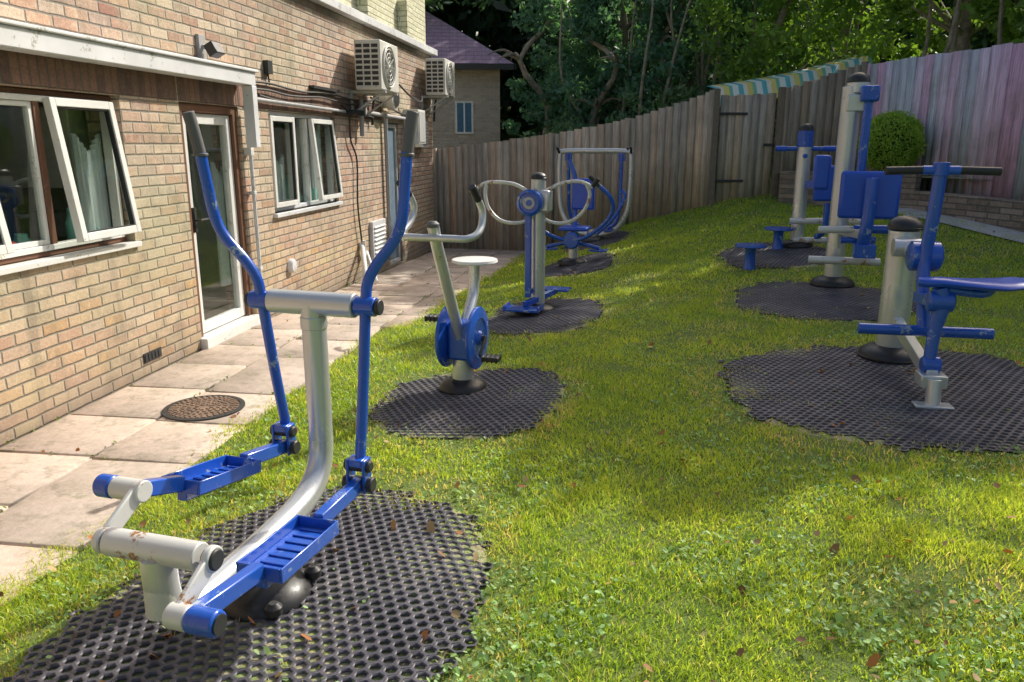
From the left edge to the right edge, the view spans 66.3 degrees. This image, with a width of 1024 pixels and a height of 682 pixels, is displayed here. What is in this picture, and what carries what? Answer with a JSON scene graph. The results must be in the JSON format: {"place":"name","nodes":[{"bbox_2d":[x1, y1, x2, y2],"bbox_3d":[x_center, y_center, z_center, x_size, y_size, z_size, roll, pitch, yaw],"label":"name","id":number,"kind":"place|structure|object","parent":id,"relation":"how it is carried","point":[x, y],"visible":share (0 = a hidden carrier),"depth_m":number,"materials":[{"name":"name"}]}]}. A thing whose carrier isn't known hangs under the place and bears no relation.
{"place":"outdoors","nodes":[
{"label":"outdoors","id":0,"kind":"place"},
{"bbox_2d":[0,248,524,605],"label":"paving","id":1,"kind":"structure","parent":0,"point":[47,498],"depth_m":4.68,"materials":[{"name":"beige stone"}]},
{"bbox_2d":[162,395,244,420],"bbox_3d":[-1.970,0.423,5.014,0.500,0.012,0.500,0,14,0],"label":"manhole cover","id":2,"kind":"object","parent":1,"relation":"on","point":[204,407],"visible":1,"depth_m":4.99,"materials":[{"name":"metal"}]},
{"bbox_2d":[201,314,260,349],"bbox_3d":[-2.532,-0.085,6.967,0.180,0.110,1.000,2,14,8],"label":"door threshold","id":3,"kind":"object","parent":1,"relation":"on","point":[222,333],"depth_m":6.86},
{"bbox_2d":[0,249,518,512],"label":"joint weeds","id":4,"kind":"object","parent":1,"relation":"on","point":[7,442],"visible":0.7,"depth_m":6.05,"materials":[{"name":"green plant"}]},
{"bbox_2d":[356,0,413,37],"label":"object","id":5,"kind":"object","parent":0,"point":[404,15],"visible":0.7,"depth_m":11.82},
{"bbox_2d":[0,74,1023,681],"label":"ground","id":6,"kind":"structure","parent":0,"point":[924,574],"depth_m":3.42,"materials":[{"name":"green plant"}]},
{"bbox_2d":[0,0,434,447],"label":"walls","id":7,"kind":"structure","parent":6,"relation":"on","point":[77,335],"depth_m":6.00,"materials":[{"name":"brick"}]},
{"bbox_2d":[0,92,141,275],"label":"white window frame","id":8,"kind":"object","parent":7,"relation":"attached to","point":[114,191],"visible":0.66,"depth_m":5.06,"materials":[{"name":"white plastic"}]},
{"bbox_2d":[0,203,13,254],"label":"window sash frame","id":9,"kind":"object","parent":8,"relation":"attached to","point":[6,247],"visible":1,"depth_m":4.25,"materials":[{"name":"white plastic"}]},
{"bbox_2d":[0,99,50,249],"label":"fixed frame","id":10,"kind":"object","parent":8,"relation":"attached to","point":[35,170],"visible":1,"depth_m":4.68,"materials":[{"name":"white plastic"}]},
{"bbox_2d":[0,86,126,264],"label":"window timber","id":11,"kind":"object","parent":8,"relation":"attached to","point":[43,169],"visible":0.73,"depth_m":4.76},
{"bbox_2d":[42,97,141,242],"bbox_3d":[-2.695,-1.108,5.073,0.155,0.869,0.610,2,14,8],"label":"window sash frame","id":12,"kind":"object","parent":8,"relation":"attached to","point":[50,104],"visible":0.98,"depth_m":4.86,"materials":[{"name":"white plastic"}]},
{"bbox_2d":[57,106,134,232],"bbox_3d":[-2.695,-1.108,5.073,0.123,0.766,0.508,2,14,8],"label":"window frame","id":13,"kind":"structure","parent":12,"relation":"attached to","point":[118,165],"depth_m":5.28,"materials":[{"name":"white plastic"}]},
{"bbox_2d":[0,18,260,147],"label":"canopy beam","id":14,"kind":"structure","parent":7,"relation":"attached to","point":[20,37],"depth_m":5.15,"materials":[{"name":"white paint"}]},
{"bbox_2d":[143,347,161,363],"bbox_3d":[-2.659,0.104,5.805,0.011,0.070,0.220,2,14,8],"label":"air brick","id":15,"kind":"object","parent":7,"relation":"attached to","point":[149,356],"visible":1,"depth_m":5.79,"materials":[{"name":"metal"}]},
{"bbox_2d":[0,106,309,237],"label":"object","id":16,"kind":"object","parent":7,"relation":"attached to","point":[15,170],"visible":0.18,"depth_m":5.46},
{"bbox_2d":[0,102,310,319],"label":"rooms","id":17,"kind":"object","parent":7,"relation":"attached to","point":[18,205],"visible":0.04,"depth_m":7.47,"materials":[{"name":"black"}]},
{"bbox_2d":[13,175,316,242],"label":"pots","id":18,"kind":"object","parent":7,"relation":"on","point":[22,238],"visible":0.29,"depth_m":5.16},
{"bbox_2d":[0,50,381,119],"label":"soldier course","id":19,"kind":"object","parent":7,"relation":"attached to","point":[18,68],"visible":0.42,"depth_m":5.46,"materials":[{"name":"brick"}]},
{"bbox_2d":[70,122,323,285],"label":"net curtains","id":20,"kind":"object","parent":7,"relation":"attached to","point":[91,182],"visible":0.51,"depth_m":5.40,"materials":[{"name":"white fabric"}]},
{"bbox_2d":[195,34,224,59],"bbox_3d":[-2.422,-2.353,6.288,0.184,0.200,0.140,2,14,8],"label":"security light","id":21,"kind":"object","parent":7,"relation":"attached to","point":[213,49],"visible":0.86,"depth_m":6.26,"materials":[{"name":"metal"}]},
{"bbox_2d":[178,102,251,336],"bbox_3d":[-2.581,-1.022,6.739,0.120,1.934,0.956,2,14,8],"label":"door timber surround","id":22,"kind":"object","parent":7,"relation":"attached to","point":[230,112],"visible":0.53,"depth_m":6.95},
{"bbox_2d":[182,112,244,332],"bbox_3d":[-2.581,-1.020,6.740,0.060,1.795,0.810,2,14,8],"label":"door frame","id":23,"kind":"object","parent":22,"relation":"attached to","point":[238,310],"visible":0.61,"depth_m":6.95,"materials":[{"name":"white plastic"}]},
{"bbox_2d":[191,208,208,232],"bbox_3d":[-2.553,-0.995,6.424,0.078,0.200,0.130,2,14,8],"label":"door handle","id":24,"kind":"object","parent":23,"relation":"attached to","point":[194,220],"visible":1,"depth_m":6.37,"materials":[{"name":"black metal"}]},
{"bbox_2d":[244,148,262,277],"bbox_3d":[-2.390,-1.154,7.261,0.070,1.900,0.060,2,14,8],"label":"white downpipe","id":25,"kind":"object","parent":7,"relation":"attached to","point":[249,152],"visible":0.63,"depth_m":7.21,"materials":[{"name":"white plastic"}]},
{"bbox_2d":[287,259,296,272],"bbox_3d":[-2.285,-0.784,8.172,0.055,0.150,0.150,2,14,8],"label":"round vent","id":26,"kind":"object","parent":7,"relation":"attached to","point":[292,265],"visible":1,"depth_m":8.13,"materials":[{"name":"white plastic"}]},
{"bbox_2d":[268,111,342,217],"bbox_3d":[-2.265,-1.941,8.540,0.160,1.025,1.870,2,14,8],"label":"window surround","id":27,"kind":"object","parent":7,"relation":"attached to","point":[330,175],"visible":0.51,"depth_m":8.89,"materials":[{"name":"white plastic"}]},
{"bbox_2d":[268,115,299,207],"bbox_3d":[-2.328,-1.826,7.989,0.050,0.890,0.580,2,14,8],"label":"window sash frame","id":28,"kind":"object","parent":27,"relation":"attached to","point":[277,203],"visible":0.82,"depth_m":7.84,"materials":[{"name":"white plastic"}]},
{"bbox_2d":[273,121,296,201],"bbox_3d":[-2.329,-1.826,7.989,0.030,0.788,0.478,2,14,8],"label":"window frame","id":29,"kind":"structure","parent":28,"relation":"attached to","point":[292,160],"depth_m":8.20,"materials":[{"name":"white plastic"}]},
{"bbox_2d":[285,119,311,200],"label":"window mullions","id":30,"kind":"object","parent":27,"relation":"attached to","point":[305,158],"depth_m":8.61,"materials":[{"name":"white plastic"}]},
{"bbox_2d":[307,119,342,200],"bbox_3d":[-2.140,-2.089,9.026,0.127,0.890,0.670,2,14,8],"label":"window sash frame","id":31,"kind":"object","parent":27,"relation":"attached to","point":[321,195],"visible":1,"depth_m":8.78,"materials":[{"name":"white plastic"}]},
{"bbox_2d":[314,124,340,194],"bbox_3d":[-2.140,-2.089,9.026,0.099,0.788,0.568,2,14,8],"label":"window frame","id":32,"kind":"structure","parent":31,"relation":"attached to","point":[334,158],"depth_m":9.28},
{"bbox_2d":[257,97,405,259],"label":"grey conduits","id":33,"kind":"object","parent":7,"relation":"attached to","point":[362,130],"visible":0.84,"depth_m":11.07,"materials":[{"name":"grey plastic"}]},
{"bbox_2d":[255,60,422,241],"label":"cables","id":34,"kind":"object","parent":7,"relation":"attached to","point":[267,67],"visible":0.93,"depth_m":8.93,"materials":[{"name":"metal"}]},
{"bbox_2d":[359,240,378,283],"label":"waste pipes","id":35,"kind":"object","parent":7,"relation":"attached to","point":[364,251],"visible":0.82,"depth_m":10.15,"materials":[{"name":"white plastic"}]},
{"bbox_2d":[310,0,437,55],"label":"roof slab","id":36,"kind":"structure","parent":7,"relation":"on","point":[343,9],"depth_m":10.31,"materials":[{"name":"white concrete"}]},
{"bbox_2d":[338,0,425,43],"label":"storey","id":37,"kind":"object","parent":36,"relation":"on","point":[387,12],"depth_m":11.76,"materials":[{"name":"paint"}]},
{"bbox_2d":[350,39,398,124],"bbox_3d":[-1.739,-3.283,10.036,0.465,0.982,0.907,2,14,8],"label":"air conditioner unit","id":38,"kind":"object","parent":7,"relation":"attached to","point":[376,68],"visible":0.99,"depth_m":9.61,"materials":[{"name":"metal"}]},
{"bbox_2d":[369,218,385,260],"bbox_3d":[-1.879,-1.399,11.030,0.049,0.600,0.600,2,14,8],"label":"louvre housing","id":39,"kind":"object","parent":7,"relation":"attached to","point":[372,225],"visible":0.56,"depth_m":10.82,"materials":[{"name":"white plastic"}]},
{"bbox_2d":[374,223,386,253],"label":"louvre slats","id":40,"kind":"object","parent":39,"relation":"attached to","point":[376,248],"visible":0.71,"depth_m":10.97,"materials":[{"name":"white plastic"}]},
{"bbox_2d":[379,93,399,110],"bbox_3d":[-1.723,-3.418,11.021,0.225,0.340,0.340,2,14,8],"label":"vent cowl","id":41,"kind":"object","parent":7,"relation":"attached to","point":[391,104],"visible":0.55,"depth_m":10.93,"materials":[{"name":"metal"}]},
{"bbox_2d":[388,124,400,265],"bbox_3d":[-1.837,-2.199,11.812,0.070,2.070,0.680,2,14,8],"label":"back door frame","id":42,"kind":"object","parent":7,"relation":"attached to","point":[398,258],"visible":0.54,"depth_m":11.99,"materials":[{"name":"white plastic"}]},
{"bbox_2d":[388,128,397,260],"bbox_3d":[-1.852,-2.199,11.814,0.040,1.950,0.560,2,14,8],"label":"back door leaf","id":43,"kind":"object","parent":42,"relation":"attached to","point":[392,177],"visible":0.46,"depth_m":11.89,"materials":[{"name":"blue"}]},
{"bbox_2d":[403,109,425,143],"bbox_3d":[-1.531,-3.372,12.358,0.249,0.520,0.440,2,14,8],"label":"meter box","id":44,"kind":"object","parent":7,"relation":"attached to","point":[420,136],"visible":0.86,"depth_m":12.21,"materials":[{"name":"grey plastic"}]},
{"bbox_2d":[419,112,425,141],"bbox_3d":[-1.412,-3.368,12.342,0.009,0.460,0.380,2,14,8],"label":"box door","id":45,"kind":"structure","parent":44,"relation":"in","point":[422,129],"depth_m":12.32,"materials":[{"name":"white plastic"}]},
{"bbox_2d":[415,121,427,146],"bbox_3d":[-1.501,-3.434,13.015,0.127,0.420,0.440,2,14,8],"label":"extractor vent","id":46,"kind":"object","parent":7,"relation":"attached to","point":[426,144],"visible":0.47,"depth_m":13.09,"materials":[{"name":"white plastic"}]},
{"bbox_2d":[421,58,454,121],"bbox_3d":[-1.246,-4.277,13.421,0.465,0.982,0.907,2,14,8],"label":"air conditioner unit","id":47,"kind":"object","parent":7,"relation":"attached to","point":[440,78],"visible":1,"depth_m":12.98,"materials":[{"name":"metal"}]},
{"bbox_2d":[7,493,486,681],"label":"soil patch","id":48,"kind":"object","parent":6,"relation":"on","point":[298,648],"visible":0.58,"depth_m":2.65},
{"bbox_2d":[0,486,492,681],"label":"rubber honeycomb mat","id":49,"kind":"object","parent":48,"relation":"on","point":[361,519],"visible":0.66,"depth_m":2.66,"materials":[{"name":"black rubber"}]},
{"bbox_2d":[91,110,418,638],"bbox_3d":[-0.920,0.106,2.624,0.827,1.725,1.284,4,15,16],"label":"cross trainer","id":50,"kind":"object","parent":49,"relation":"on","point":[257,574],"visible":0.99,"depth_m":2.85,"materials":[{"name":"silver metal"}]},
{"bbox_2d":[432,69,499,147],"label":"walls","id":51,"kind":"structure","parent":6,"relation":"on","point":[480,88],"depth_m":19.70,"materials":[{"name":"brick"}]},
{"bbox_2d":[455,101,473,133],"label":"window frame","id":52,"kind":"object","parent":51,"relation":"attached to","point":[464,102],"visible":1,"depth_m":19.70,"materials":[{"name":"white plastic"}]},
{"bbox_2d":[457,103,471,131],"bbox_3d":[-1.200,-5.625,19.725,0.380,0.720,0.007,-1,14,-4],"label":"window glass","id":53,"kind":"object","parent":52,"relation":"in","point":[460,122],"visible":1,"depth_m":19.73,"materials":[{"name":"blue glass"}]},
{"bbox_2d":[425,11,514,81],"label":"roof","id":54,"kind":"structure","parent":51,"relation":"on","point":[449,42],"depth_m":19.80,"materials":[{"name":"tile"}]},
{"bbox_2d":[454,63,515,85],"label":"fascia","id":55,"kind":"structure","parent":54,"relation":"attached to","point":[499,66],"depth_m":19.12,"materials":[{"name":"metal"}]},
{"bbox_2d":[373,371,563,438],"bbox_3d":[-0.260,0.380,4.962,1.242,0.104,1.389,0,14,0],"label":"soil patch","id":56,"kind":"object","parent":6,"relation":"on","point":[470,436],"visible":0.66,"depth_m":4.52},
{"bbox_2d":[368,368,567,439],"bbox_3d":[-0.261,0.374,4.950,1.250,0.104,1.390,0,14,0],"label":"rubber honeycomb mat","id":57,"kind":"object","parent":56,"relation":"on","point":[487,411],"visible":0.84,"depth_m":4.82,"materials":[{"name":"black rubber"}]},
{"bbox_2d":[396,179,501,394],"bbox_3d":[-0.333,-0.342,4.954,0.580,1.364,0.898,4,15,16],"label":"exercise bike","id":58,"kind":"object","parent":57,"relation":"on","point":[461,344],"visible":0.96,"depth_m":4.97,"materials":[{"name":"blue metal"}]},
{"bbox_2d":[0,228,1023,681],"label":"fallen leaves","id":59,"kind":"object","parent":6,"relation":"on","point":[872,660],"visible":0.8,"depth_m":3.03,"materials":[{"name":"brown plant"}]},
{"bbox_2d":[6,231,1023,681],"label":"clover","id":60,"kind":"object","parent":6,"relation":"on","point":[840,619],"visible":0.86,"depth_m":2.81,"materials":[{"name":"green plant"}]},
{"bbox_2d":[488,0,598,137],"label":"conifer tree","id":61,"kind":"object","parent":6,"relation":"on","point":[550,11],"visible":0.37,"depth_m":16.67,"materials":[{"name":"green plant"}]},
{"bbox_2d":[489,299,599,334],"bbox_3d":[0.300,-0.237,7.313,1.138,0.110,1.543,0,14,0],"label":"soil patch","id":62,"kind":"object","parent":6,"relation":"on","point":[537,333],"visible":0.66,"depth_m":6.71,"materials":[{"name":"brown soil"}]},
{"bbox_2d":[488,297,603,335],"bbox_3d":[0.309,-0.256,7.340,1.160,0.107,1.553,0,14,0],"label":"rubber honeycomb mat","id":63,"kind":"object","parent":62,"relation":"on","point":[566,311],"visible":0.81,"depth_m":7.09,"materials":[{"name":"black rubber"}]},
{"bbox_2d":[469,172,599,313],"bbox_3d":[0.219,-0.902,7.298,1.122,1.310,0.612,-5,15,-18],"label":"arm wheel machine","id":64,"kind":"object","parent":63,"relation":"on","point":[534,204],"visible":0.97,"depth_m":7.25,"materials":[{"name":"blue metal"}]},
{"bbox_2d":[433,90,714,250],"bbox_3d":[0.915,-2.727,13.688,4.982,3.040,0.290,5,15,20],"label":"wooden fence","id":65,"kind":"object","parent":6,"relation":"on","point":[671,147],"visible":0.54,"depth_m":13.54,"materials":[{"name":"brown wood"}]},
{"bbox_2d":[539,0,642,133],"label":"conifer tree","id":66,"kind":"object","parent":6,"relation":"on","point":[589,12],"visible":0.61,"depth_m":15.73,"materials":[{"name":"green plant"}]},
{"bbox_2d":[552,0,664,128],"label":"conifer tree","id":67,"kind":"object","parent":6,"relation":"on","point":[625,26],"visible":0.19,"depth_m":16.24,"materials":[{"name":"green plant"}]},
{"bbox_2d":[607,0,719,122],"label":"conifer tree","id":68,"kind":"object","parent":6,"relation":"on","point":[660,47],"visible":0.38,"depth_m":15.16,"materials":[{"name":"green plant"}]},
{"bbox_2d":[520,52,834,186],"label":"hedgerow bushes","id":69,"kind":"object","parent":6,"relation":"on","point":[674,98],"visible":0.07,"depth_m":14.86,"materials":[{"name":"green plant"}]},
{"bbox_2d":[655,0,741,110],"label":"conifer tree","id":70,"kind":"object","parent":6,"relation":"on","point":[689,65],"visible":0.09,"depth_m":16.01,"materials":[{"name":"green plant"}]},
{"bbox_2d":[425,0,996,140],"bbox_3d":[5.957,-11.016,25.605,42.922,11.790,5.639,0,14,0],"label":"distant woodland","id":71,"kind":"object","parent":6,"relation":"on","point":[491,25],"visible":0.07,"depth_m":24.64,"materials":[{"name":"green plant"}]},
{"bbox_2d":[694,0,792,167],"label":"conifer tree","id":72,"kind":"object","parent":6,"relation":"on","point":[744,5],"visible":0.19,"depth_m":15.73,"materials":[{"name":"green plant"}]},
{"bbox_2d":[708,87,785,205],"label":"garden gate","id":73,"kind":"structure","parent":6,"relation":"on","point":[744,141],"depth_m":12.58,"materials":[{"name":"wood"}]},
{"bbox_2d":[720,248,824,267],"bbox_3d":[3.050,-0.974,8.983,1.290,0.160,1.373,0,14,0],"label":"soil patch","id":74,"kind":"object","parent":6,"relation":"on","point":[812,265],"visible":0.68,"depth_m":8.38,"materials":[{"name":"brown soil"}]},
{"bbox_2d":[717,242,825,268],"bbox_3d":[3.050,-0.986,8.980,1.312,0.167,1.414,0,14,0],"label":"rubber honeycomb mat","id":75,"kind":"object","parent":74,"relation":"on","point":[767,256],"visible":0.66,"depth_m":8.86,"materials":[{"name":"black rubber"}]},
{"bbox_2d":[685,0,862,104],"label":"broadleaf tree","id":76,"kind":"object","parent":6,"relation":"on","point":[769,41],"visible":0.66,"depth_m":14.25,"materials":[{"name":"green plant"}]},
{"bbox_2d":[559,0,1003,168],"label":"thicket stems","id":77,"kind":"object","parent":6,"relation":"on","point":[956,18],"visible":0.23,"depth_m":14.75,"materials":[{"name":"brown plant"}]},
{"bbox_2d":[708,55,872,106],"bbox_3d":[4.850,-4.570,13.699,3.002,0.970,0.886,-2,14,-10],"label":"striped awning","id":78,"kind":"object","parent":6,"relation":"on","point":[768,84],"visible":0.65,"depth_m":13.48,"materials":[{"name":"fabric"}]},
{"bbox_2d":[735,123,860,269],"bbox_3d":[3.076,-1.658,8.809,1.747,1.540,0.827,-7,16,-26],"label":"twister station","id":79,"kind":"object","parent":6,"relation":"on","point":[804,148],"visible":0.92,"depth_m":9.03,"materials":[{"name":"blue metal"}]},
{"bbox_2d":[734,283,880,321],"bbox_3d":[2.780,-0.361,7.075,1.605,0.085,1.555,0,14,0],"label":"soil patch","id":80,"kind":"object","parent":6,"relation":"on","point":[825,319],"visible":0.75,"depth_m":6.43,"materials":[{"name":"brown soil"}]},
{"bbox_2d":[735,280,915,321],"bbox_3d":[2.789,-0.378,7.102,1.618,0.084,1.583,0,14,0],"label":"rubber honeycomb mat","id":81,"kind":"object","parent":80,"relation":"on","point":[809,300],"visible":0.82,"depth_m":6.99,"materials":[{"name":"black rubber"}]},
{"bbox_2d":[808,72,902,287],"bbox_3d":[3.076,-1.447,7.209,0.606,1.979,0.879,-4,15,-16],"label":"lat pull machine","id":82,"kind":"object","parent":81,"relation":"on","point":[867,198],"visible":0.94,"depth_m":7.13,"materials":[{"name":"blue metal"}]},
{"bbox_2d":[777,61,868,195],"bbox_3d":[4.963,-3.267,12.656,1.380,2.370,0.170,-3,14,-10],"label":"wooden fence","id":83,"kind":"object","parent":6,"relation":"on","point":[816,104],"visible":0.36,"depth_m":12.53,"materials":[{"name":"brown wood"}]},
{"bbox_2d":[778,171,921,208],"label":"retaining wall","id":84,"kind":"structure","parent":6,"relation":"on","point":[910,184],"depth_m":11.87,"materials":[{"name":"brick"}]},
{"bbox_2d":[780,0,941,68],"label":"broadleaf tree","id":85,"kind":"object","parent":6,"relation":"on","point":[846,38],"visible":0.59,"depth_m":13.80,"materials":[{"name":"green plant"}]},
{"bbox_2d":[730,347,1023,451],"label":"soil patch","id":86,"kind":"object","parent":6,"relation":"on","point":[850,437],"visible":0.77,"depth_m":4.21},
{"bbox_2d":[716,345,1023,453],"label":"rubber honeycomb mat","id":87,"kind":"object","parent":86,"relation":"on","point":[984,392],"visible":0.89,"depth_m":4.63,"materials":[{"name":"black rubber"}]},
{"bbox_2d":[857,162,1023,408],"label":"horse rider machine","id":88,"kind":"object","parent":86,"relation":"on","point":[909,253],"visible":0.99,"depth_m":4.63,"materials":[{"name":"blue metal"}]},
{"bbox_2d":[860,0,1023,53],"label":"broadleaf tree","id":89,"kind":"object","parent":6,"relation":"on","point":[966,30],"visible":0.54,"depth_m":13.16,"materials":[{"name":"green plant"}]},
{"bbox_2d":[865,43,1023,200],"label":"painted fence","id":90,"kind":"object","parent":6,"relation":"on","point":[966,107],"visible":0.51,"depth_m":10.67,"materials":[{"name":"purple wood"}]},
{"bbox_2d":[922,176,994,179],"bbox_3d":[5.260,-2.409,11.437,1.450,0.001,2.948,-4,15,-15],"label":"raised bed","id":91,"kind":"object","parent":6,"relation":"on","point":[949,177],"visible":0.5,"depth_m":10.91,"materials":[{"name":"soil"}]},
{"bbox_2d":[857,109,927,170],"bbox_3d":[5.495,-2.853,11.381,0.939,0.989,0.928,0,14,0],"label":"round box shrub","id":92,"kind":"object","parent":91,"relation":"on","point":[898,138],"visible":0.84,"depth_m":11.11,"materials":[{"name":"green plant"}]},
{"bbox_2d":[911,191,1023,231],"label":"garden wall","id":93,"kind":"structure","parent":6,"relation":"on","point":[1003,213],"depth_m":9.83,"materials":[{"name":"brick"}]},
{"bbox_2d":[950,0,1023,43],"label":"broadleaf tree","id":94,"kind":"object","parent":6,"relation":"on","point":[1010,16],"visible":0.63,"depth_m":12.22,"materials":[{"name":"green plant"}]},
{"bbox_2d":[1010,7,1023,43],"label":"broadleaf tree","id":95,"kind":"object","parent":6,"relation":"on","point":[1016,29],"visible":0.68,"depth_m":11.43,"materials":[{"name":"green plant"}]},
{"bbox_3d":[0.820,-0.970,10.170,1.109,0.216,1.662,0,14,0],"label":"soil patch","id":96,"kind":"object","parent":6,"relation":"on","visible":0},
{"bbox_2d":[545,252,615,276],"bbox_3d":[0.794,-0.977,10.174,1.050,0.222,1.654,3,14,11],"label":"rubber honeycomb mat","id":97,"kind":"object","parent":96,"relation":"on","point":[596,260],"visible":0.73,"depth_m":9.94,"materials":[{"name":"black rubber"}]},
{"bbox_2d":[545,159,626,265],"bbox_3d":[0.852,-1.633,10.056,1.104,1.355,0.584,7,16,25],"label":"seated rower","id":98,"kind":"object","parent":96,"relation":"on","point":[572,239],"visible":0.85,"depth_m":10.15,"materials":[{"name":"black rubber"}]},
{"bbox_3d":[1.300,-1.546,12.345,1.084,0.267,1.360,0,14,0],"label":"soil patch","id":99,"kind":"object","parent":6,"relation":"on","visible":0},
{"bbox_2d":[561,231,628,251],"bbox_3d":[1.318,-1.559,12.337,1.110,0.283,1.380,0,14,0],"label":"rubber honeycomb mat","id":100,"kind":"object","parent":99,"relation":"on","point":[617,236],"visible":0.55,"depth_m":12.18,"materials":[{"name":"black rubber"}]},
{"bbox_2d":[556,146,633,241],"bbox_3d":[1.290,-2.299,12.311,1.212,1.484,0.560,4,15,16],"label":"air walker","id":101,"kind":"object","parent":100,"relation":"on","point":[609,229],"visible":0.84,"depth_m":12.22,"materials":[{"name":"blue metal"}]},
{"bbox_2d":[898,208,1023,242],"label":"path","id":102,"kind":"structure","parent":0,"point":[997,230],"depth_m":9.70,"materials":[{"name":"concrete"}]}
]}

